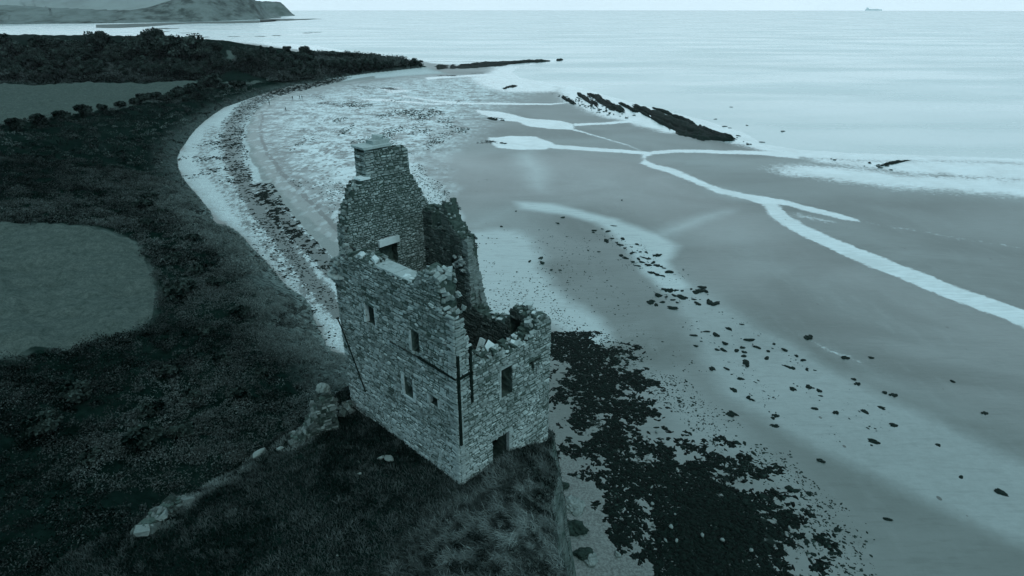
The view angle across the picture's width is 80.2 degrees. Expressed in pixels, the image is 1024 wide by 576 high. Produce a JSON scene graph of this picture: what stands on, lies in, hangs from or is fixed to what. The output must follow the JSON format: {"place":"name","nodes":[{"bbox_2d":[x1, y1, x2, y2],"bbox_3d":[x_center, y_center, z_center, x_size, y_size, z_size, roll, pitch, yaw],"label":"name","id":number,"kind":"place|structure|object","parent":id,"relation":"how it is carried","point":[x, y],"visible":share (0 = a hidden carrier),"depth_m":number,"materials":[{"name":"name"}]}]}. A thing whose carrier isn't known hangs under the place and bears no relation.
{"place":"outdoors","nodes":[
{"label":"outdoors","id":0,"kind":"place"},
{"bbox_2d":[0,0,169,9],"bbox_3d":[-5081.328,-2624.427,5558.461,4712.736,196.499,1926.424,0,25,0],"label":"hills","id":1,"kind":"structure","parent":0,"point":[109,4],"depth_m":5340.01,"materials":[{"name":"green plant"}]},
{"bbox_2d":[0,0,280,23],"bbox_3d":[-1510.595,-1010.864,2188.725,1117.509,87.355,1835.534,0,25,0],"label":"headland","id":2,"kind":"structure","parent":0,"point":[194,10],"depth_m":1878.46,"materials":[{"name":"green plant"}]},
{"bbox_2d":[96,20,275,27],"bbox_3d":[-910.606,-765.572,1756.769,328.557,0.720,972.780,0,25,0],"label":"tidal flat","id":3,"kind":"structure","parent":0,"point":[126,25],"depth_m":1590.08,"materials":[{"name":"beige sand"}]},
{"bbox_2d":[257,1,294,15],"bbox_3d":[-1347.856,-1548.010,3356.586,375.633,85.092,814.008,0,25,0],"label":"headland","id":4,"kind":"structure","parent":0,"point":[277,8],"depth_m":3231.62,"materials":[{"name":"green plant"}]},
{"bbox_2d":[260,19,311,21],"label":"tidal flat","id":5,"kind":"structure","parent":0,"point":[266,20],"depth_m":2264.33,"materials":[{"name":"beige sand"}]},
{"bbox_2d":[0,34,1023,575],"bbox_3d":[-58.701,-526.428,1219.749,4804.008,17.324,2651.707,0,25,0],"label":"ground","id":6,"kind":"structure","parent":0,"point":[908,276],"depth_m":88.01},
{"bbox_2d":[0,50,11,62],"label":"woodland tree","id":7,"kind":"object","parent":6,"relation":"on","point":[5,54],"visible":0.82,"depth_m":368.84,"materials":[{"name":"green plant"}]},
{"bbox_2d":[0,33,19,60],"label":"woodland tree","id":8,"kind":"object","parent":6,"relation":"on","point":[7,43],"visible":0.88,"depth_m":370.34,"materials":[{"name":"green plant"}]},
{"bbox_2d":[6,67,19,75],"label":"woodland tree","id":9,"kind":"object","parent":6,"relation":"on","point":[14,70],"visible":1,"depth_m":302.66,"materials":[{"name":"green plant"}]},
{"bbox_2d":[3,117,26,130],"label":"shrub","id":10,"kind":"object","parent":6,"relation":"on","point":[15,123],"visible":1,"depth_m":164.47,"materials":[{"name":"green plant"}]},
{"bbox_2d":[29,113,48,124],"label":"shrub","id":11,"kind":"object","parent":6,"relation":"on","point":[38,117],"visible":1,"depth_m":176.55,"materials":[{"name":"green plant"}]},
{"bbox_2d":[30,56,48,67],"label":"woodland tree","id":12,"kind":"object","parent":6,"relation":"on","point":[40,61],"visible":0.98,"depth_m":326.57,"materials":[{"name":"green plant"}]},
{"bbox_2d":[20,409,62,437],"bbox_3d":[-37.824,10.982,49.052,2.767,1.916,2.648,0,25,1],"label":"shrub","id":13,"kind":"object","parent":6,"relation":"on","point":[48,422],"visible":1,"depth_m":48.55,"materials":[{"name":"green plant"}]},
{"bbox_2d":[27,35,57,58],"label":"woodland tree","id":14,"kind":"object","parent":6,"relation":"on","point":[38,41],"visible":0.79,"depth_m":380.29,"materials":[{"name":"green plant"}]},
{"bbox_2d":[42,65,57,74],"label":"woodland tree","id":15,"kind":"object","parent":6,"relation":"on","point":[48,69],"visible":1,"depth_m":315.59,"materials":[{"name":"green plant"}]},
{"bbox_2d":[47,37,59,56],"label":"woodland tree","id":16,"kind":"object","parent":6,"relation":"on","point":[54,46],"visible":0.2,"depth_m":407.40,"materials":[{"name":"green plant"}]},
{"bbox_2d":[48,59,58,68],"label":"woodland tree","id":17,"kind":"object","parent":6,"relation":"on","point":[54,62],"visible":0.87,"depth_m":342.47,"materials":[{"name":"green plant"}]},
{"bbox_2d":[50,47,68,62],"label":"woodland tree","id":18,"kind":"object","parent":6,"relation":"on","point":[58,51],"visible":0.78,"depth_m":362.75,"materials":[{"name":"green plant"}]},
{"bbox_2d":[51,110,71,121],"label":"shrub","id":19,"kind":"object","parent":6,"relation":"on","point":[62,114],"visible":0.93,"depth_m":182.78,"materials":[{"name":"green plant"}]},
{"bbox_2d":[55,39,69,46],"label":"woodland tree","id":20,"kind":"object","parent":6,"relation":"on","point":[61,43],"visible":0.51,"depth_m":405.40,"materials":[{"name":"green plant"}]},
{"bbox_2d":[58,57,69,68],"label":"woodland tree","id":21,"kind":"object","parent":6,"relation":"on","point":[61,60],"visible":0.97,"depth_m":336.55,"materials":[{"name":"green plant"}]},
{"bbox_2d":[57,379,92,402],"bbox_3d":[-38.458,9.239,53.551,2.697,2.044,2.600,19,31,35],"label":"shrub","id":22,"kind":"object","parent":6,"relation":"on","point":[76,391],"visible":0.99,"depth_m":53.10,"materials":[{"name":"green plant"}]},
{"bbox_2d":[72,104,92,114],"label":"shrub","id":23,"kind":"object","parent":6,"relation":"on","point":[82,109],"visible":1,"depth_m":200.54,"materials":[{"name":"green plant"}]},
{"bbox_2d":[76,47,94,60],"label":"woodland tree","id":24,"kind":"object","parent":6,"relation":"on","point":[85,53],"visible":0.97,"depth_m":354.13,"materials":[{"name":"green plant"}]},
{"bbox_2d":[79,64,92,73],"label":"woodland tree","id":25,"kind":"object","parent":6,"relation":"on","point":[85,67],"visible":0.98,"depth_m":318.29,"materials":[{"name":"green plant"}]},
{"bbox_2d":[76,446,109,466],"bbox_3d":[-31.988,13.079,46.400,2.362,1.674,2.080,5,25,11],"label":"shrub","id":26,"kind":"object","parent":6,"relation":"on","point":[85,456],"visible":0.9,"depth_m":45.96,"materials":[{"name":"green plant"}]},
{"bbox_2d":[78,30,111,58],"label":"woodland tree","id":27,"kind":"object","parent":6,"relation":"on","point":[97,38],"visible":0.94,"depth_m":369.76,"materials":[{"name":"green plant"}]},
{"bbox_2d":[96,103,108,111],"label":"shrub","id":28,"kind":"object","parent":6,"relation":"on","point":[102,107],"visible":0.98,"depth_m":211.72,"materials":[{"name":"green plant"}]},
{"bbox_2d":[101,49,117,62],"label":"woodland tree","id":29,"kind":"object","parent":6,"relation":"on","point":[110,53],"visible":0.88,"depth_m":364.86,"materials":[{"name":"green plant"}]},
{"bbox_2d":[113,101,126,107],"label":"shrub","id":30,"kind":"object","parent":6,"relation":"on","point":[119,104],"visible":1,"depth_m":224.57,"materials":[{"name":"green plant"}]},
{"bbox_2d":[117,64,129,75],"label":"woodland tree","id":31,"kind":"object","parent":6,"relation":"on","point":[122,67],"visible":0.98,"depth_m":306.36,"materials":[{"name":"green plant"}]},
{"bbox_2d":[122,47,134,59],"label":"woodland tree","id":32,"kind":"object","parent":6,"relation":"on","point":[128,54],"visible":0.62,"depth_m":367.65,"materials":[{"name":"green plant"}]},
{"bbox_2d":[128,97,141,103],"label":"shrub","id":33,"kind":"object","parent":6,"relation":"on","point":[133,100],"visible":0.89,"depth_m":232.96,"materials":[{"name":"green plant"}]},
{"bbox_2d":[121,35,153,59],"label":"woodland tree","id":34,"kind":"object","parent":6,"relation":"on","point":[131,42],"visible":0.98,"depth_m":356.92,"materials":[{"name":"green plant"}]},
{"bbox_2d":[130,54,145,66],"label":"woodland tree","id":35,"kind":"object","parent":6,"relation":"on","point":[136,59],"visible":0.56,"depth_m":340.85,"materials":[{"name":"green plant"}]},
{"bbox_2d":[120,423,162,450],"bbox_3d":[-29.453,11.883,48.434,2.658,1.789,3.072,21,32,38],"label":"shrub","id":36,"kind":"object","parent":6,"relation":"on","point":[146,435],"visible":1,"depth_m":48.01,"materials":[{"name":"green plant"}]},
{"bbox_2d":[129,199,153,209],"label":"shrub","id":37,"kind":"object","parent":6,"relation":"on","point":[142,202],"visible":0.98,"depth_m":114.54,"materials":[{"name":"green plant"}]},
{"bbox_2d":[135,93,148,101],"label":"shrub","id":38,"kind":"object","parent":6,"relation":"on","point":[143,96],"visible":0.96,"depth_m":238.08,"materials":[{"name":"green plant"}]},
{"bbox_2d":[137,27,163,54],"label":"woodland tree","id":39,"kind":"object","parent":6,"relation":"on","point":[153,35],"visible":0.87,"depth_m":368.68,"materials":[{"name":"green plant"}]},
{"bbox_2d":[143,192,157,198],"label":"shrub","id":40,"kind":"object","parent":6,"relation":"on","point":[150,195],"visible":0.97,"depth_m":120.93,"materials":[{"name":"green plant"}]},
{"bbox_2d":[137,399,164,417],"bbox_3d":[-30.907,10.357,52.026,2.300,1.661,1.956,0,25,1],"label":"shrub","id":41,"kind":"object","parent":6,"relation":"on","point":[146,408],"visible":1,"depth_m":51.69,"materials":[{"name":"green plant"}]},
{"bbox_2d":[130,492,195,538],"bbox_3d":[-18.610,12.478,32.495,1.415,1.978,3.326,12,27,23],"label":"ruined wall fragment","id":42,"kind":"object","parent":6,"relation":"on","point":[172,502],"visible":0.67,"depth_m":31.89,"materials":[{"name":"stone"}]},
{"bbox_2d":[162,57,171,68],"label":"woodland tree","id":43,"kind":"object","parent":6,"relation":"on","point":[167,60],"visible":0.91,"depth_m":330.47,"materials":[{"name":"green plant"}]},
{"bbox_2d":[154,364,182,376],"bbox_3d":[-33.295,8.117,58.931,2.534,1.465,1.854,-10,26,-20],"label":"shrub","id":44,"kind":"object","parent":6,"relation":"on","point":[167,369],"visible":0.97,"depth_m":58.60,"materials":[{"name":"green plant"}]},
{"bbox_2d":[164,91,174,98],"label":"shrub","id":45,"kind":"object","parent":6,"relation":"on","point":[170,94],"visible":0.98,"depth_m":253.50,"materials":[{"name":"green plant"}]},
{"bbox_2d":[163,252,181,263],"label":"shrub","id":46,"kind":"object","parent":6,"relation":"on","point":[175,256],"visible":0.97,"depth_m":86.97,"materials":[{"name":"green plant"}]},
{"bbox_2d":[161,281,189,300],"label":"shrub","id":47,"kind":"object","parent":6,"relation":"on","point":[171,290],"visible":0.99,"depth_m":74.49,"materials":[{"name":"green plant"}]},
{"bbox_2d":[159,34,193,62],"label":"woodland tree","id":48,"kind":"object","parent":6,"relation":"on","point":[176,48],"visible":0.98,"depth_m":350.54,"materials":[{"name":"green plant"}]},
{"bbox_2d":[170,86,182,95],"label":"shrub","id":49,"kind":"object","parent":6,"relation":"on","point":[177,90],"visible":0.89,"depth_m":264.33,"materials":[{"name":"green plant"}]},
{"bbox_2d":[163,420,194,437],"bbox_3d":[-27.889,12.072,50.981,2.523,1.554,2.531,-16,29,-31],"label":"shrub","id":50,"kind":"object","parent":6,"relation":"on","point":[185,427],"visible":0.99,"depth_m":50.68,"materials":[{"name":"green plant"}]},
{"bbox_2d":[175,61,188,73],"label":"woodland tree","id":51,"kind":"object","parent":6,"relation":"on","point":[184,64],"visible":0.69,"depth_m":322.24,"materials":[{"name":"green plant"}]},
{"bbox_2d":[174,278,197,291],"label":"shrub","id":52,"kind":"object","parent":6,"relation":"on","point":[192,283],"visible":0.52,"depth_m":76.58,"materials":[{"name":"green plant"}]},
{"bbox_2d":[175,388,202,405],"bbox_3d":[-29.868,10.250,56.223,2.363,1.533,2.012,-9,26,-19],"label":"shrub","id":53,"kind":"object","parent":6,"relation":"on","point":[192,394],"visible":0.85,"depth_m":56.00,"materials":[{"name":"green plant"}]},
{"bbox_2d":[173,33,205,63],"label":"woodland tree","id":54,"kind":"object","parent":6,"relation":"on","point":[190,40],"visible":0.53,"depth_m":360.94,"materials":[{"name":"green plant"}]},
{"bbox_2d":[183,83,196,91],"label":"shrub","id":55,"kind":"object","parent":6,"relation":"on","point":[192,86],"visible":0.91,"depth_m":275.50,"materials":[{"name":"green plant"}]},
{"bbox_2d":[185,233,199,239],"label":"shrub","id":56,"kind":"object","parent":6,"relation":"on","point":[190,235],"visible":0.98,"depth_m":99.39,"materials":[{"name":"green plant"}]},
{"bbox_2d":[188,262,207,276],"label":"shrub","id":57,"kind":"object","parent":6,"relation":"on","point":[197,270],"visible":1,"depth_m":84.15,"materials":[{"name":"green plant"}]},
{"bbox_2d":[193,39,207,63],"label":"woodland tree","id":58,"kind":"object","parent":6,"relation":"on","point":[199,56],"visible":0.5,"depth_m":366.28,"materials":[{"name":"green plant"}]},
{"bbox_2d":[193,325,216,335],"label":"shrub","id":59,"kind":"object","parent":6,"relation":"on","point":[208,329],"visible":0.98,"depth_m":68.53,"materials":[{"name":"green plant"}]},
{"bbox_2d":[200,45,212,66],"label":"woodland tree","id":60,"kind":"object","parent":6,"relation":"on","point":[205,50],"visible":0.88,"depth_m":360.53,"materials":[{"name":"green plant"}]},
{"bbox_2d":[196,73,222,86],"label":"shrub","id":61,"kind":"object","parent":6,"relation":"on","point":[206,80],"visible":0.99,"depth_m":291.08,"materials":[{"name":"green plant"}]},
{"bbox_2d":[203,41,215,51],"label":"woodland tree","id":62,"kind":"object","parent":6,"relation":"on","point":[209,44],"visible":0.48,"depth_m":401.17,"materials":[{"name":"green plant"}]},
{"bbox_2d":[0,50,422,575],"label":"scrub","id":63,"kind":"object","parent":6,"relation":"on","point":[265,68],"visible":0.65,"depth_m":72.33,"materials":[{"name":"green plant"}]},
{"bbox_2d":[206,276,225,286],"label":"shrub","id":64,"kind":"object","parent":6,"relation":"on","point":[216,281],"visible":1,"depth_m":80.80,"materials":[{"name":"green plant"}]},
{"bbox_2d":[210,41,223,50],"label":"woodland tree","id":65,"kind":"object","parent":6,"relation":"on","point":[218,46],"visible":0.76,"depth_m":422.06,"materials":[{"name":"green plant"}]},
{"bbox_2d":[212,352,230,365],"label":"shrub","id":66,"kind":"object","parent":6,"relation":"on","point":[224,356],"visible":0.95,"depth_m":63.98,"materials":[{"name":"green plant"}]},
{"bbox_2d":[228,79,241,86],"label":"shrub","id":67,"kind":"object","parent":6,"relation":"on","point":[233,82],"visible":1,"depth_m":302.00,"materials":[{"name":"green plant"}]},
{"bbox_2d":[227,386,251,400],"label":"shrub","id":68,"kind":"object","parent":6,"relation":"on","point":[240,392],"visible":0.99,"depth_m":58.04,"materials":[{"name":"green plant"}]},
{"bbox_2d":[229,304,250,317],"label":"shrub","id":69,"kind":"object","parent":6,"relation":"on","point":[236,310],"visible":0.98,"depth_m":75.61,"materials":[{"name":"green plant"}]},
{"bbox_2d":[245,52,255,61],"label":"woodland tree","id":70,"kind":"object","parent":6,"relation":"on","point":[250,56],"visible":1,"depth_m":364.47,"materials":[{"name":"green plant"}]},
{"bbox_2d":[252,447,265,458],"bbox_3d":[-15.412,10.022,36.918,0.470,0.372,0.992,8,26,18],"label":"stone","id":71,"kind":"object","parent":6,"relation":"on","point":[257,453],"visible":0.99,"depth_m":36.76,"materials":[{"name":"grey stone"}]},
{"bbox_2d":[254,367,268,377],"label":"shrub","id":72,"kind":"object","parent":6,"relation":"on","point":[262,372],"visible":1,"depth_m":62.27,"materials":[{"name":"green plant"}]},
{"bbox_2d":[174,75,350,347],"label":"seaweed","id":73,"kind":"object","parent":6,"relation":"on","point":[265,194],"visible":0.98,"depth_m":140.49,"materials":[{"name":"brown plant"}]},
{"bbox_2d":[268,46,276,55],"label":"woodland tree","id":74,"kind":"object","parent":6,"relation":"on","point":[272,49],"visible":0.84,"depth_m":423.08,"materials":[{"name":"green plant"}]},
{"bbox_2d":[268,59,281,69],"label":"woodland tree","id":75,"kind":"object","parent":6,"relation":"on","point":[273,63],"visible":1,"depth_m":356.21,"materials":[{"name":"green plant"}]},
{"bbox_2d":[279,52,291,61],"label":"woodland tree","id":76,"kind":"object","parent":6,"relation":"on","point":[283,56],"visible":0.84,"depth_m":374.80,"materials":[{"name":"green plant"}]},
{"bbox_2d":[284,56,296,67],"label":"woodland tree","id":77,"kind":"object","parent":6,"relation":"on","point":[287,60],"visible":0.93,"depth_m":363.95,"materials":[{"name":"green plant"}]},
{"bbox_2d":[292,52,302,61],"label":"woodland tree","id":78,"kind":"object","parent":6,"relation":"on","point":[295,55],"visible":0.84,"depth_m":379.15,"materials":[{"name":"green plant"}]},
{"bbox_2d":[293,59,304,70],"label":"woodland tree","id":79,"kind":"object","parent":6,"relation":"on","point":[298,62],"visible":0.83,"depth_m":360.78,"materials":[{"name":"green plant"}]},
{"bbox_2d":[297,45,309,52],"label":"woodland tree","id":80,"kind":"object","parent":6,"relation":"on","point":[305,49],"visible":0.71,"depth_m":404.51,"materials":[{"name":"green plant"}]},
{"bbox_2d":[300,51,309,62],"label":"woodland tree","id":81,"kind":"object","parent":6,"relation":"on","point":[304,55],"visible":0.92,"depth_m":380.74,"materials":[{"name":"green plant"}]},
{"bbox_2d":[43,385,573,575],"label":"grass","id":82,"kind":"structure","parent":6,"relation":"on","point":[516,516],"depth_m":31.77,"materials":[{"name":"green plant"}]},
{"bbox_2d":[305,66,317,78],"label":"woodland tree","id":83,"kind":"object","parent":6,"relation":"on","point":[309,69],"visible":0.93,"depth_m":357.33,"materials":[{"name":"green plant"}]},
{"bbox_2d":[288,391,341,445],"bbox_3d":[-12.420,8.398,38.150,3.543,3.999,1.743,-14,28,-28],"label":"ruined wall fragment","id":84,"kind":"object","parent":6,"relation":"on","point":[322,414],"visible":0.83,"depth_m":37.71,"materials":[{"name":"stone"}]},
{"bbox_2d":[315,383,330,394],"bbox_3d":[-11.701,6.245,37.546,0.902,0.736,1.000,3,25,6],"label":"boulder","id":85,"kind":"object","parent":84,"relation":"on","point":[323,388],"visible":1,"depth_m":37.37,"materials":[{"name":"grey stone"}]},
{"bbox_2d":[318,58,326,67],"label":"woodland tree","id":86,"kind":"object","parent":6,"relation":"on","point":[321,62],"visible":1,"depth_m":380.06,"materials":[{"name":"green plant"}]},
{"bbox_2d":[326,60,336,67],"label":"woodland tree","id":87,"kind":"object","parent":6,"relation":"on","point":[329,62],"visible":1,"depth_m":382.24,"materials":[{"name":"green plant"}]},
{"bbox_2d":[338,400,355,416],"bbox_3d":[-10.922,8.442,40.177,1.264,2.001,1.142,-17,30,-33],"label":"ruined wall fragment","id":88,"kind":"object","parent":6,"relation":"on","point":[347,406],"visible":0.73,"depth_m":39.74,"materials":[{"name":"stone"}]},
{"bbox_2d":[384,455,393,461],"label":"stone","id":89,"kind":"object","parent":6,"relation":"on","point":[389,458],"visible":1,"depth_m":35.55,"materials":[{"name":"grey stone"}]},
{"bbox_2d":[327,134,550,484],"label":"ruined tower","id":90,"kind":"structure","parent":6,"relation":"on","point":[448,370],"depth_m":35.33,"materials":[{"name":"stone"}]},
{"bbox_2d":[434,59,549,69],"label":"rock reef","id":91,"kind":"object","parent":6,"relation":"on","point":[478,65],"visible":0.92,"depth_m":463.20},
{"bbox_2d":[561,95,575,104],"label":"rock reef","id":92,"kind":"object","parent":6,"relation":"on","point":[570,101],"visible":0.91,"depth_m":285.22},
{"bbox_2d":[564,494,579,512],"bbox_3d":[5.014,19.003,53.265,1.814,0.930,2.249,-8,26,-11],"label":"boulder","id":93,"kind":"object","parent":6,"relation":"on","point":[570,501],"visible":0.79,"depth_m":52.88,"materials":[{"name":"grey stone"}]},
{"bbox_2d":[568,519,588,536],"bbox_3d":[5.136,20.047,50.604,1.979,1.640,1.833,-14,28,-28],"label":"boulder","id":94,"kind":"object","parent":6,"relation":"on","point":[577,528],"visible":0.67,"depth_m":50.19,"materials":[{"name":"grey stone"}]},
{"bbox_2d":[572,497,585,515],"bbox_3d":[5.596,19.087,52.857,1.507,0.582,2.021,6,31,18],"label":"boulder","id":95,"kind":"object","parent":6,"relation":"on","point":[578,511],"visible":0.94,"depth_m":52.61,"materials":[{"name":"grey stone"}]},
{"bbox_2d":[573,547,592,560],"bbox_3d":[5.606,21.153,48.335,1.759,0.909,1.374,8,26,17],"label":"boulder","id":96,"kind":"object","parent":6,"relation":"on","point":[581,553],"visible":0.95,"depth_m":48.07,"materials":[{"name":"grey stone"}]},
{"bbox_2d":[577,92,597,107],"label":"rock reef","id":97,"kind":"object","parent":6,"relation":"on","point":[588,100],"visible":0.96,"depth_m":287.21},
{"bbox_2d":[583,552,597,566],"bbox_3d":[6.207,21.357,47.927,1.231,0.630,1.556,8,26,17],"label":"boulder","id":98,"kind":"object","parent":6,"relation":"on","point":[591,561],"visible":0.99,"depth_m":47.63,"materials":[{"name":"grey stone"}]},
{"bbox_2d":[293,95,894,575],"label":"pebbles","id":99,"kind":"object","parent":6,"relation":"on","point":[419,115],"visible":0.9,"depth_m":70.79,"materials":[{"name":"grey stone"}]},
{"bbox_2d":[587,93,624,112],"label":"rock reef","id":100,"kind":"object","parent":6,"relation":"on","point":[609,104],"visible":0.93,"depth_m":275.00},
{"bbox_2d":[618,102,638,112],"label":"rock reef","id":101,"kind":"object","parent":6,"relation":"on","point":[632,109],"visible":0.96,"depth_m":264.77},
{"bbox_2d":[652,107,694,123],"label":"rock reef","id":102,"kind":"object","parent":6,"relation":"on","point":[667,112],"visible":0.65,"depth_m":245.38},
{"bbox_2d":[632,104,736,141],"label":"rock reef","id":103,"kind":"object","parent":6,"relation":"on","point":[688,129],"visible":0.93,"depth_m":218.66},
{"bbox_2d":[549,331,842,575],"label":"seaweed","id":104,"kind":"object","parent":6,"relation":"on","point":[682,501],"visible":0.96,"depth_m":55.05,"materials":[{"name":"brown plant"}]},
{"bbox_2d":[874,160,908,166],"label":"rock reef","id":105,"kind":"object","parent":6,"relation":"on","point":[890,163],"visible":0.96,"depth_m":170.89},
{"bbox_2d":[994,488,1008,496],"bbox_3d":[44.065,18.442,54.717,0.892,0.152,1.138,-15,33,-27],"label":"rock","id":106,"kind":"object","parent":6,"relation":"on","point":[1000,492],"visible":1,"depth_m":54.72,"materials":[{"name":"black stone"}]},
{"bbox_2d":[0,10,1023,158],"bbox_3d":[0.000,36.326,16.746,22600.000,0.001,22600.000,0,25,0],"label":"sea","id":107,"kind":"structure","parent":0,"point":[939,83],"depth_m":537.84,"materials":[{"name":"liquid"}]},
{"bbox_2d":[256,0,1023,10],"label":"sky","id":108,"kind":"structure","parent":0,"point":[770,5],"materials":[{"name":"white"}]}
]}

